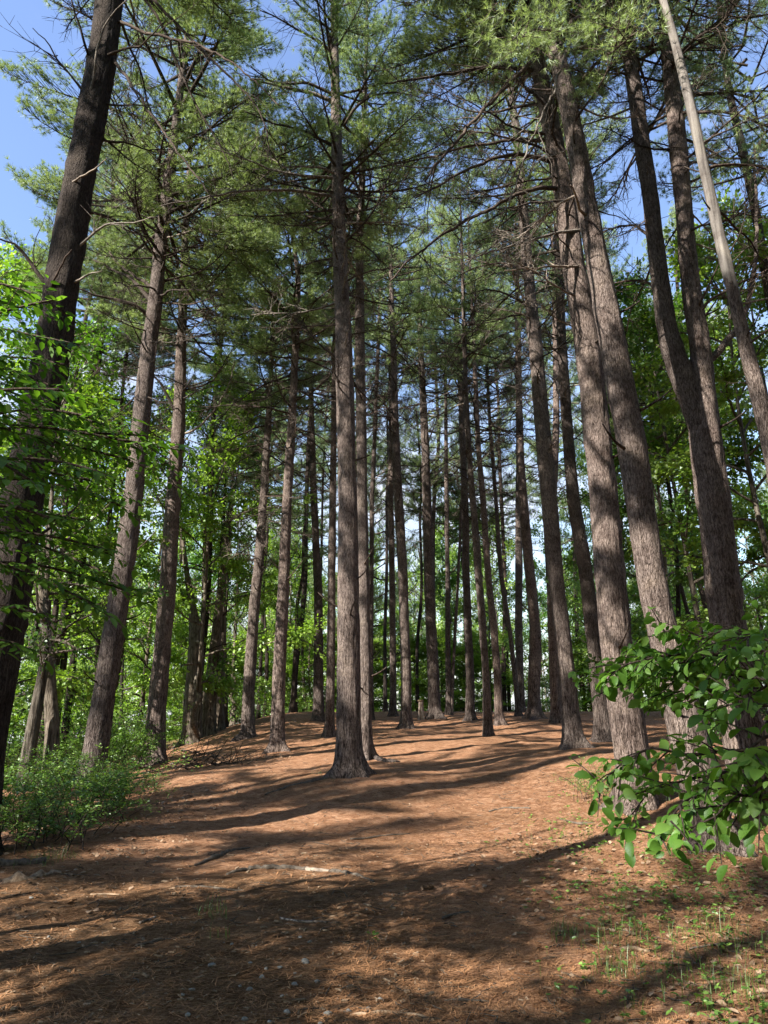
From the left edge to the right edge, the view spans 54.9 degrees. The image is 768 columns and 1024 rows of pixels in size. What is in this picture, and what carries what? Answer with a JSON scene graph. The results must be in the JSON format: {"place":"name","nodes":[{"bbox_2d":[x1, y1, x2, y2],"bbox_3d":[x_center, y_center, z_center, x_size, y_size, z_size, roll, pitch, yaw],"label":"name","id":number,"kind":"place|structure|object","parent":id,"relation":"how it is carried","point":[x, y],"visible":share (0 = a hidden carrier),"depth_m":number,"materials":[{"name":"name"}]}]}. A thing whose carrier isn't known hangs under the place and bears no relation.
{"place":"outdoors","nodes":[
{"label":"outdoors","id":0,"kind":"place"},
{"bbox_2d":[0,711,767,1023],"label":"ground","id":1,"kind":"structure","parent":0,"point":[458,742],"depth_m":7.79,"materials":[{"name":"soil"}]},
{"bbox_2d":[0,241,91,558],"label":"leafy tree","id":2,"kind":"object","parent":1,"relation":"on","point":[11,278],"visible":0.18,"depth_m":26.67,"materials":[{"name":"green plant"}]},
{"bbox_2d":[0,778,101,854],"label":"shrub","id":3,"kind":"object","parent":1,"relation":"on","point":[19,827],"visible":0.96,"depth_m":9.53,"materials":[{"name":"green plant"}]},
{"bbox_2d":[2,233,108,731],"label":"pine tree","id":4,"kind":"object","parent":1,"relation":"on","point":[82,275],"visible":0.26,"depth_m":22.13,"materials":[{"name":"green plant"}]},
{"bbox_2d":[4,740,107,796],"bbox_3d":[-7.377,5.346,15.431,2.995,1.121,3.297,12,-20,-33],"label":"shrub","id":5,"kind":"object","parent":1,"relation":"on","point":[56,755],"visible":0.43,"depth_m":15.26,"materials":[{"name":"green plant"}]},
{"bbox_2d":[0,232,115,399],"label":"tree","id":6,"kind":"object","parent":1,"relation":"on","point":[31,257],"visible":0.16,"depth_m":24.94,"materials":[{"name":"green plant"}]},
{"bbox_2d":[0,755,146,824],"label":"shrub","id":7,"kind":"object","parent":1,"relation":"on","point":[6,781],"visible":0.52,"depth_m":12.18,"materials":[{"name":"green plant"}]},
{"bbox_2d":[2,754,154,818],"bbox_3d":[-5.344,4.537,12.356,3.203,0.998,2.200,0,-17,0],"label":"shrub","id":8,"kind":"object","parent":1,"relation":"on","point":[65,781],"visible":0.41,"depth_m":11.98,"materials":[{"name":"green plant"}]},
{"bbox_2d":[0,272,159,790],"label":"oak tree","id":9,"kind":"object","parent":1,"relation":"on","point":[31,736],"visible":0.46,"depth_m":17.23,"materials":[{"name":"green plant"}]},
{"bbox_2d":[35,224,126,769],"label":"pine tree","id":10,"kind":"object","parent":1,"relation":"on","point":[55,606],"visible":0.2,"depth_m":26.44,"materials":[{"name":"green plant"}]},
{"bbox_2d":[0,364,164,731],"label":"leafy tree","id":11,"kind":"object","parent":1,"relation":"on","point":[120,469],"visible":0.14,"depth_m":25.67,"materials":[{"name":"green plant"}]},
{"bbox_2d":[3,760,163,825],"bbox_3d":[-4.743,4.416,11.765,2.466,0.880,1.969,-13,-21,36],"label":"shrub","id":12,"kind":"object","parent":1,"relation":"on","point":[108,795],"visible":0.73,"depth_m":11.43,"materials":[{"name":"green plant"}]},
{"bbox_2d":[0,304,168,787],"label":"oak tree","id":13,"kind":"object","parent":1,"relation":"on","point":[51,724],"visible":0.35,"depth_m":17.79,"materials":[{"name":"green plant"}]},
{"bbox_2d":[24,278,145,764],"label":"pine tree","id":14,"kind":"object","parent":1,"relation":"on","point":[72,660],"visible":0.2,"depth_m":26.72,"materials":[{"name":"green plant"}]},
{"bbox_2d":[0,323,170,708],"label":"leafy tree","id":15,"kind":"object","parent":1,"relation":"on","point":[30,677],"visible":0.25,"depth_m":20.50,"materials":[{"name":"green plant"}]},
{"bbox_2d":[0,772,178,844],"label":"shrub","id":16,"kind":"object","parent":1,"relation":"on","point":[39,801],"visible":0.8,"depth_m":10.23,"materials":[{"name":"green plant"}]},
{"bbox_2d":[14,687,194,762],"bbox_3d":[-8.986,6.934,23.922,5.494,2.506,4.992,6,-18,-20],"label":"shrub","id":17,"kind":"object","parent":1,"relation":"on","point":[122,723],"visible":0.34,"depth_m":23.21,"materials":[{"name":"green plant"}]},
{"bbox_2d":[0,116,209,676],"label":"pine tree","id":18,"kind":"object","parent":1,"relation":"on","point":[49,228],"visible":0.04,"depth_m":30.04,"materials":[{"name":"green plant"}]},
{"bbox_2d":[14,748,202,798],"bbox_3d":[-5.521,5.120,14.632,3.405,0.945,2.002,11,-20,-31],"label":"shrub","id":19,"kind":"object","parent":1,"relation":"on","point":[101,770],"visible":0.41,"depth_m":14.51,"materials":[{"name":"green plant"}]},
{"bbox_2d":[0,259,227,674],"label":"beech tree","id":20,"kind":"object","parent":1,"relation":"on","point":[9,466],"visible":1,"depth_m":5.71,"materials":[{"name":"green plant"}]},
{"bbox_2d":[25,366,225,712],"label":"leafy tree","id":21,"kind":"object","parent":1,"relation":"on","point":[153,423],"visible":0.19,"depth_m":29.88,"materials":[{"name":"green plant"}]},
{"bbox_2d":[62,751,197,799],"bbox_3d":[-4.724,4.797,13.515,2.335,0.897,2.122,-7,-19,23],"label":"shrub","id":22,"kind":"object","parent":1,"relation":"on","point":[112,764],"visible":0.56,"depth_m":13.51,"materials":[{"name":"green plant"}]},
{"bbox_2d":[0,0,291,855],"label":"pine tree","id":23,"kind":"object","parent":1,"relation":"on","point":[70,237],"visible":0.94,"depth_m":11.99,"materials":[{"name":"green plant"}]},
{"bbox_2d":[71,386,223,749],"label":"leafy tree","id":24,"kind":"object","parent":1,"relation":"on","point":[174,657],"visible":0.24,"depth_m":32.98,"materials":[{"name":"green plant"}]},
{"bbox_2d":[108,712,194,768],"bbox_3d":[-6.607,6.418,20.732,2.216,1.584,2.888,0,-17,0],"label":"shrub","id":25,"kind":"object","parent":1,"relation":"on","point":[129,740],"visible":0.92,"depth_m":20.13,"materials":[{"name":"green plant"}]},
{"bbox_2d":[0,0,342,789],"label":"pine tree","id":26,"kind":"object","parent":1,"relation":"on","point":[156,266],"visible":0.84,"depth_m":19.69,"materials":[{"name":"green plant"}]},
{"bbox_2d":[104,374,238,748],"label":"oak tree","id":27,"kind":"object","parent":1,"relation":"on","point":[190,696],"visible":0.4,"depth_m":28.88,"materials":[{"name":"grey plant"}]},
{"bbox_2d":[83,67,309,767],"bbox_3d":[-7.257,-4.463,24.645,8.192,25.128,9.824,10,-20,-29],"label":"pine tree","id":28,"kind":"object","parent":1,"relation":"on","point":[157,696],"visible":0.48,"depth_m":24.28,"materials":[{"name":"green plant"}]},
{"bbox_2d":[134,400,267,738],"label":"oak tree","id":29,"kind":"object","parent":1,"relation":"on","point":[199,718],"visible":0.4,"depth_m":29.89,"materials":[{"name":"plant"}]},
{"bbox_2d":[112,168,316,663],"bbox_3d":[-7.901,-4.051,33.742,9.735,29.400,8.385,-6,-18,18],"label":"pine tree","id":30,"kind":"object","parent":1,"relation":"on","point":[202,369],"visible":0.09,"depth_m":33.42,"materials":[{"name":"green plant"}]},
{"bbox_2d":[119,348,326,744],"bbox_3d":[-6.333,0.957,29.297,7.479,15.843,7.907,7,-18,-21],"label":"leafy tree","id":31,"kind":"object","parent":1,"relation":"on","point":[237,562],"visible":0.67,"depth_m":29.15,"materials":[{"name":"green plant"}]},
{"bbox_2d":[184,366,272,631],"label":"pine tree","id":32,"kind":"object","parent":1,"relation":"on","point":[253,455],"visible":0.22,"depth_m":34.79,"materials":[{"name":"green plant"}]},
{"bbox_2d":[158,371,305,736],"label":"oak tree","id":33,"kind":"object","parent":1,"relation":"on","point":[209,716],"visible":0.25,"depth_m":30.75,"materials":[{"name":"plant"}]},
{"bbox_2d":[176,389,305,730],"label":"oak tree","id":34,"kind":"object","parent":1,"relation":"on","point":[220,712],"visible":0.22,"depth_m":32.44,"materials":[{"name":"plant"}]},
{"bbox_2d":[208,371,283,727],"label":"pine tree","id":35,"kind":"object","parent":1,"relation":"on","point":[226,675],"visible":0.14,"depth_m":36.10,"materials":[{"name":"green plant"}]},
{"bbox_2d":[190,430,307,725],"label":"leafy tree","id":36,"kind":"object","parent":1,"relation":"on","point":[234,662],"visible":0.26,"depth_m":36.28,"materials":[{"name":"green plant"}]},
{"bbox_2d":[188,265,330,741],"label":"pine tree","id":37,"kind":"object","parent":1,"relation":"on","point":[247,730],"visible":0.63,"depth_m":27.91,"materials":[{"name":"green plant"}]},
{"bbox_2d":[236,372,306,718],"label":"pine tree","id":38,"kind":"object","parent":1,"relation":"on","point":[258,715],"visible":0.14,"depth_m":41.63,"materials":[{"name":"green plant"}]},
{"bbox_2d":[246,409,305,716],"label":"pine tree","id":39,"kind":"object","parent":1,"relation":"on","point":[266,676],"visible":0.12,"depth_m":45.20,"materials":[{"name":"green plant"}]},
{"bbox_2d":[226,504,337,707],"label":"leafy tree","id":40,"kind":"object","parent":1,"relation":"on","point":[272,535],"visible":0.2,"depth_m":47.97,"materials":[{"name":"green plant"}]},
{"bbox_2d":[189,113,399,753],"bbox_3d":[-3.025,-3.578,23.803,7.312,22.192,6.807,0,-17,0],"label":"pine tree","id":41,"kind":"object","parent":1,"relation":"on","point":[277,742],"visible":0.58,"depth_m":23.25,"materials":[{"name":"green plant"}]},
{"bbox_2d":[268,483,327,712],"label":"pine tree","id":42,"kind":"object","parent":1,"relation":"on","point":[303,557],"visible":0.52,"depth_m":38.27,"materials":[{"name":"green plant"}]},
{"bbox_2d":[264,604,336,714],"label":"leafy tree","id":43,"kind":"object","parent":1,"relation":"on","point":[303,664],"visible":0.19,"depth_m":44.70,"materials":[{"name":"green plant"}]},
{"bbox_2d":[252,250,355,712],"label":"pine tree","id":44,"kind":"object","parent":1,"relation":"on","point":[305,580],"visible":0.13,"depth_m":41.70,"materials":[{"name":"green plant"}]},
{"bbox_2d":[281,437,337,711],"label":"pine tree","id":45,"kind":"object","parent":1,"relation":"on","point":[324,532],"visible":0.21,"depth_m":47.79,"materials":[{"name":"green plant"}]},
{"bbox_2d":[296,369,337,606],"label":"pine tree","id":46,"kind":"object","parent":1,"relation":"on","point":[321,460],"visible":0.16,"depth_m":42.07,"materials":[{"name":"green plant"}]},
{"bbox_2d":[160,0,477,778],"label":"pine tree","id":47,"kind":"object","parent":1,"relation":"on","point":[350,761],"visible":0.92,"depth_m":18.04,"materials":[{"name":"green plant"}]},
{"bbox_2d":[262,251,386,721],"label":"pine tree","id":48,"kind":"object","parent":1,"relation":"on","point":[318,713],"visible":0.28,"depth_m":31.83,"materials":[{"name":"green plant"}]},
{"bbox_2d":[241,144,422,737],"bbox_3d":[-1.748,-3.817,27.015,5.685,23.802,5.831,-16,-23,42],"label":"pine tree","id":49,"kind":"object","parent":1,"relation":"on","point":[329,729],"visible":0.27,"depth_m":25.76,"materials":[{"name":"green plant"}]},
{"bbox_2d":[309,435,422,679],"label":"pine tree","id":50,"kind":"object","parent":1,"relation":"on","point":[376,608],"visible":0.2,"depth_m":47.63,"materials":[{"name":"green plant"}]},
{"bbox_2d":[274,0,463,760],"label":"pine tree","id":51,"kind":"object","parent":1,"relation":"on","point":[369,750],"visible":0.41,"depth_m":21.61,"materials":[{"name":"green plant"}]},
{"bbox_2d":[320,218,420,719],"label":"pine tree","id":52,"kind":"object","parent":1,"relation":"on","point":[371,535],"visible":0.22,"depth_m":34.31,"materials":[{"name":"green plant"}]},
{"bbox_2d":[0,779,767,1023],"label":"wood chips","id":53,"kind":"object","parent":1,"relation":"on","point":[629,1006],"visible":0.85,"depth_m":5.76,"materials":[{"name":"brown wood"}]},
{"bbox_2d":[0,746,767,1023],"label":"dead leaves","id":54,"kind":"object","parent":1,"relation":"on","point":[736,956],"visible":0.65,"depth_m":7.52,"materials":[{"name":"brown plant"}]},
{"bbox_2d":[0,761,767,1023],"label":"fallen needles","id":55,"kind":"object","parent":1,"relation":"on","point":[454,1008],"visible":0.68,"depth_m":5.49,"materials":[{"name":"brown plant"}]},
{"bbox_2d":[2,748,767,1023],"bbox_3d":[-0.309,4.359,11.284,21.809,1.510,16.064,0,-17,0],"label":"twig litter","id":56,"kind":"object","parent":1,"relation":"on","point":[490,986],"visible":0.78,"depth_m":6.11,"materials":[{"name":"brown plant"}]},
{"bbox_2d":[10,728,766,1013],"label":"grass","id":57,"kind":"structure","parent":1,"relation":"on","point":[623,957],"depth_m":5.57,"materials":[{"name":"green plant"}]},
{"bbox_2d":[337,241,441,716],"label":"pine tree","id":58,"kind":"object","parent":1,"relation":"on","point":[392,711],"visible":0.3,"depth_m":36.00,"materials":[{"name":"green plant"}]},
{"bbox_2d":[367,369,411,711],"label":"pine tree","id":59,"kind":"object","parent":1,"relation":"on","point":[385,707],"visible":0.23,"depth_m":43.75,"materials":[{"name":"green plant"}]},
{"bbox_2d":[314,161,466,728],"bbox_3d":[-0.112,-4.058,30.641,6.569,25.748,6.283,9,-19,-26],"label":"pine tree","id":60,"kind":"object","parent":1,"relation":"on","point":[406,720],"visible":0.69,"depth_m":30.84,"materials":[{"name":"green plant"}]},
{"bbox_2d":[335,616,445,711],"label":"leafy tree","id":61,"kind":"object","parent":1,"relation":"on","point":[413,680],"visible":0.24,"depth_m":45.04,"materials":[{"name":"green plant"}]},
{"bbox_2d":[382,555,444,711],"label":"leafy tree","id":62,"kind":"object","parent":1,"relation":"on","point":[412,595],"visible":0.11,"depth_m":58.51,"materials":[{"name":"green plant"}]},
{"bbox_2d":[380,400,451,710],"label":"pine tree","id":63,"kind":"object","parent":1,"relation":"on","point":[419,501],"visible":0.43,"depth_m":45.47,"materials":[{"name":"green plant"}]},
{"bbox_2d":[367,221,494,719],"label":"pine tree","id":64,"kind":"object","parent":1,"relation":"on","point":[434,710],"visible":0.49,"depth_m":34.31,"materials":[{"name":"green plant"}]},
{"bbox_2d":[390,239,478,714],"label":"pine tree","id":65,"kind":"object","parent":1,"relation":"on","point":[448,664],"visible":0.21,"depth_m":35.65,"materials":[{"name":"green plant"}]},
{"bbox_2d":[401,288,483,601],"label":"pine tree","id":66,"kind":"object","parent":1,"relation":"on","point":[434,429],"visible":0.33,"depth_m":46.05,"materials":[{"name":"green plant"}]},
{"bbox_2d":[396,621,493,711],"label":"leafy tree","id":67,"kind":"object","parent":1,"relation":"on","point":[414,704],"visible":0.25,"depth_m":45.27,"materials":[{"name":"green plant"}]},
{"bbox_2d":[379,473,514,711],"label":"leafy tree","id":68,"kind":"object","parent":1,"relation":"on","point":[439,550],"visible":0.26,"depth_m":49.58,"materials":[{"name":"green plant"}]},
{"bbox_2d":[396,643,514,710],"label":"leafy tree","id":69,"kind":"object","parent":1,"relation":"on","point":[463,692],"visible":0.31,"depth_m":44.07,"materials":[{"name":"green plant"}]},
{"bbox_2d":[433,426,489,688],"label":"pine tree","id":70,"kind":"object","parent":1,"relation":"on","point":[452,491],"visible":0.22,"depth_m":47.83,"materials":[{"name":"green plant"}]},
{"bbox_2d":[396,205,530,720],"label":"pine tree","id":71,"kind":"object","parent":1,"relation":"on","point":[470,713],"visible":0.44,"depth_m":33.37,"materials":[{"name":"green plant"}]},
{"bbox_2d":[413,627,527,711],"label":"leafy tree","id":72,"kind":"object","parent":1,"relation":"on","point":[474,638],"visible":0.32,"depth_m":44.94,"materials":[{"name":"green plant"}]},
{"bbox_2d":[430,334,515,714],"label":"pine tree","id":73,"kind":"object","parent":1,"relation":"on","point":[455,626],"visible":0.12,"depth_m":35.20,"materials":[{"name":"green plant"}]},
{"bbox_2d":[399,208,547,725],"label":"pine tree","id":74,"kind":"object","parent":1,"relation":"on","point":[499,718],"visible":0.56,"depth_m":31.27,"materials":[{"name":"green plant"}]},
{"bbox_2d":[438,502,514,711],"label":"leafy tree","id":75,"kind":"object","parent":1,"relation":"on","point":[508,542],"visible":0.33,"depth_m":47.47,"materials":[{"name":"green plant"}]},
{"bbox_2d":[408,171,552,736],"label":"pine tree","id":76,"kind":"object","parent":1,"relation":"on","point":[488,729],"visible":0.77,"depth_m":27.16,"materials":[{"name":"green plant"}]},
{"bbox_2d":[430,300,542,715],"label":"pine tree","id":77,"kind":"object","parent":1,"relation":"on","point":[518,711],"visible":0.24,"depth_m":34.25,"materials":[{"name":"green plant"}]},
{"bbox_2d":[440,303,539,711],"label":"pine tree","id":78,"kind":"object","parent":1,"relation":"on","point":[503,669],"visible":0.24,"depth_m":48.06,"materials":[{"name":"green plant"}]},
{"bbox_2d":[335,0,660,815],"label":"pine tree","id":79,"kind":"object","parent":1,"relation":"on","point":[625,720],"visible":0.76,"depth_m":13.37,"materials":[{"name":"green plant"}]},
{"bbox_2d":[469,515,545,710],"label":"leafy tree","id":80,"kind":"object","parent":1,"relation":"on","point":[510,607],"visible":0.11,"depth_m":61.47,"materials":[{"name":"green plant"}]},
{"bbox_2d":[458,178,576,719],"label":"pine tree","id":81,"kind":"object","parent":1,"relation":"on","point":[534,711],"visible":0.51,"depth_m":32.55,"materials":[{"name":"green plant"}]},
{"bbox_2d":[406,0,630,749],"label":"pine tree","id":82,"kind":"object","parent":1,"relation":"on","point":[573,736],"visible":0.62,"depth_m":22.46,"materials":[{"name":"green plant"}]},
{"bbox_2d":[474,273,564,711],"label":"pine tree","id":83,"kind":"object","parent":1,"relation":"on","point":[518,612],"visible":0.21,"depth_m":36.64,"materials":[{"name":"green plant"}]},
{"bbox_2d":[500,503,590,711],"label":"leafy tree","id":84,"kind":"object","parent":1,"relation":"on","point":[543,645],"visible":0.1,"depth_m":51.93,"materials":[{"name":"green plant"}]},
{"bbox_2d":[342,0,758,856],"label":"pine tree","id":85,"kind":"object","parent":1,"relation":"on","point":[630,440],"visible":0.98,"depth_m":10.46,"materials":[{"name":"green plant"}]},
{"bbox_2d":[515,333,589,711],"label":"pine tree","id":86,"kind":"object","parent":1,"relation":"on","point":[565,535],"visible":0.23,"depth_m":50.00,"materials":[{"name":"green plant"}]},
{"bbox_2d":[502,181,611,723],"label":"pine tree","id":87,"kind":"object","parent":1,"relation":"on","point":[555,712],"visible":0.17,"depth_m":31.48,"materials":[{"name":"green plant"}]},
{"bbox_2d":[469,97,650,742],"bbox_3d":[6.371,-4.583,25.973,6.995,24.875,5.363,0,-17,0],"label":"pine tree","id":88,"kind":"object","parent":1,"relation":"on","point":[601,730],"visible":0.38,"depth_m":24.62,"materials":[{"name":"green plant"}]},
{"bbox_2d":[368,782,767,1023],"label":"ground cover","id":89,"kind":"object","parent":1,"relation":"on","point":[764,1005],"visible":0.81,"depth_m":6.41,"materials":[{"name":"green plant"}]},
{"bbox_2d":[551,219,653,715],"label":"pine tree","id":90,"kind":"object","parent":1,"relation":"on","point":[614,279],"visible":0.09,"depth_m":38.61,"materials":[{"name":"green plant"}]},
{"bbox_2d":[548,427,683,670],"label":"leafy tree","id":91,"kind":"object","parent":1,"relation":"on","point":[578,652],"visible":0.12,"depth_m":41.41,"materials":[{"name":"green plant"}]},
{"bbox_2d":[506,0,767,815],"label":"pine tree","id":92,"kind":"object","parent":1,"relation":"on","point":[692,380],"visible":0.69,"depth_m":12.92,"materials":[{"name":"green plant"}]},
{"bbox_2d":[540,270,763,730],"bbox_3d":[10.088,-0.331,27.333,6.721,17.882,8.651,-10,-19,29],"label":"leafy tree","id":93,"kind":"object","parent":1,"relation":"on","point":[633,590],"visible":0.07,"depth_m":26.03,"materials":[{"name":"green plant"}]},
{"bbox_2d":[607,303,706,623],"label":"pine tree","id":94,"kind":"object","parent":1,"relation":"on","point":[678,591],"visible":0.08,"depth_m":25.39,"materials":[{"name":"green plant"}]},
{"bbox_2d":[565,600,767,881],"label":"shrub","id":95,"kind":"object","parent":1,"relation":"on","point":[698,672],"visible":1,"depth_m":2.40,"materials":[{"name":"green plant"}]},
{"bbox_2d":[582,257,767,743],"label":"leafy tree","id":96,"kind":"object","parent":1,"relation":"on","point":[692,578],"visible":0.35,"depth_m":22.11,"materials":[{"name":"green plant"}]},
{"bbox_2d":[623,208,767,641],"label":"leafy tree","id":97,"kind":"object","parent":1,"relation":"on","point":[671,463],"visible":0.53,"depth_m":19.76,"materials":[{"name":"green plant"}]},
{"bbox_2d":[629,201,767,566],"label":"tree","id":98,"kind":"object","parent":1,"relation":"on","point":[673,218],"visible":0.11,"depth_m":37.51,"materials":[{"name":"green plant"}]},
{"bbox_2d":[632,0,767,311],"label":"pine tree","id":99,"kind":"object","parent":1,"relation":"on","point":[742,132],"visible":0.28,"depth_m":20.45,"materials":[{"name":"green plant"}]},
{"bbox_2d":[638,303,767,722],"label":"leafy tree","id":100,"kind":"object","parent":1,"relation":"on","point":[759,588],"visible":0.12,"depth_m":30.66,"materials":[{"name":"green plant"}]},
{"bbox_2d":[653,172,767,630],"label":"leafy tree","id":101,"kind":"object","parent":1,"relation":"on","point":[744,512],"visible":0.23,"depth_m":22.50,"materials":[{"name":"green plant"}]},
{"bbox_2d":[659,0,767,482],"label":"dead tree","id":102,"kind":"object","parent":1,"relation":"on","point":[754,382],"visible":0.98,"depth_m":9.59,"materials":[{"name":"brown plant"}]},
{"bbox_2d":[731,489,767,707],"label":"leafy tree","id":103,"kind":"object","parent":1,"relation":"on","point":[750,586],"visible":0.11,"depth_m":47.34,"materials":[{"name":"green plant"}]},
{"bbox_2d":[0,0,767,742],"label":"sky","id":104,"kind":"structure","parent":0,"point":[25,146],"materials":[{"name":"blue"}]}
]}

